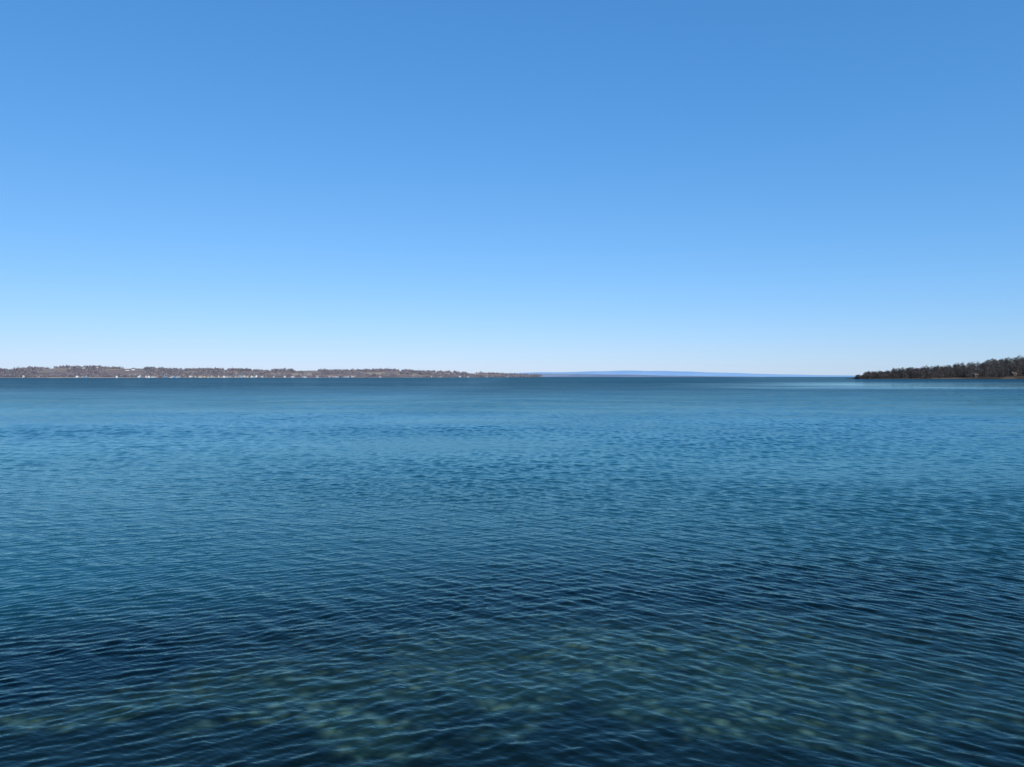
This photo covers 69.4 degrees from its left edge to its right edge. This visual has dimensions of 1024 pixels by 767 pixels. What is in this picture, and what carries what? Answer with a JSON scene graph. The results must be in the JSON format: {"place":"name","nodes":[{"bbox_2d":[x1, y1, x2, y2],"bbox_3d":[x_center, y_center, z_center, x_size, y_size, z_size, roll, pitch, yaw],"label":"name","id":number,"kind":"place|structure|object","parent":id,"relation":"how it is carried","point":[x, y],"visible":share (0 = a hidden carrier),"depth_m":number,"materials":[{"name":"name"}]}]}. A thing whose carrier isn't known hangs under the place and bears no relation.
{"place":"outdoors","nodes":[
{"label":"outdoors","id":0,"kind":"place"},
{"bbox_2d":[0,368,500,377],"bbox_3d":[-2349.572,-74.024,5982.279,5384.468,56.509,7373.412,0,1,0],"label":"shore hillside","id":1,"kind":"structure","parent":0,"point":[136,371],"depth_m":3737.40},
{"bbox_2d":[0,365,541,377],"bbox_3d":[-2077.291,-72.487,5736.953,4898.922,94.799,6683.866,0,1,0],"label":"distant woodland","id":2,"kind":"object","parent":1,"relation":"on","point":[17,371],"visible":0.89,"depth_m":3894.17,"materials":[{"name":"grey plant"}]},
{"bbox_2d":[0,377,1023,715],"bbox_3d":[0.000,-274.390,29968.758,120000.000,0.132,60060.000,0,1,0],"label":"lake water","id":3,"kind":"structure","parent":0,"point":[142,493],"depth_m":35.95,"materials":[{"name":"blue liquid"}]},
{"bbox_2d":[0,479,1023,766],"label":"lake bed","id":4,"kind":"object","parent":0,"point":[534,665],"visible":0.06,"depth_m":18.08,"materials":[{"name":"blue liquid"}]},
{"bbox_2d":[0,0,1023,374],"label":"sky","id":5,"kind":"structure","parent":0,"point":[795,187],"materials":[{"name":"blue"}]},
{"bbox_2d":[519,374,744,376],"bbox_3d":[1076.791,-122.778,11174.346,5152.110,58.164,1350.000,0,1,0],"label":"distant shore","id":6,"kind":"structure","parent":0,"point":[574,375],"depth_m":10760.95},
{"bbox_2d":[499,371,855,376],"bbox_3d":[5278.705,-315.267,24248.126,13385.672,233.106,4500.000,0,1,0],"label":"distant hills","id":7,"kind":"structure","parent":0,"point":[674,373],"depth_m":23151.10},
{"bbox_2d":[847,364,1023,378],"bbox_3d":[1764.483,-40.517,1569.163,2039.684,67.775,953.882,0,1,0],"label":"wooded headland","id":8,"kind":"structure","parent":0,"point":[995,377],"depth_m":1524.84,"materials":[{"name":"plant"}]},
{"bbox_2d":[854,372,1023,378],"bbox_3d":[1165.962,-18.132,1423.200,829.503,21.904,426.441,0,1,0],"label":"shoreline bushes","id":9,"kind":"object","parent":8,"relation":"on","point":[991,375],"visible":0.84,"depth_m":1548.28,"materials":[{"name":"plant"}]},
{"bbox_2d":[855,355,1023,378],"bbox_3d":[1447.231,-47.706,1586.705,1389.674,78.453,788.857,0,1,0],"label":"headland woodland","id":10,"kind":"object","parent":8,"relation":"on","point":[946,371],"visible":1,"depth_m":1600.59,"materials":[{"name":"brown plant"}]}
]}

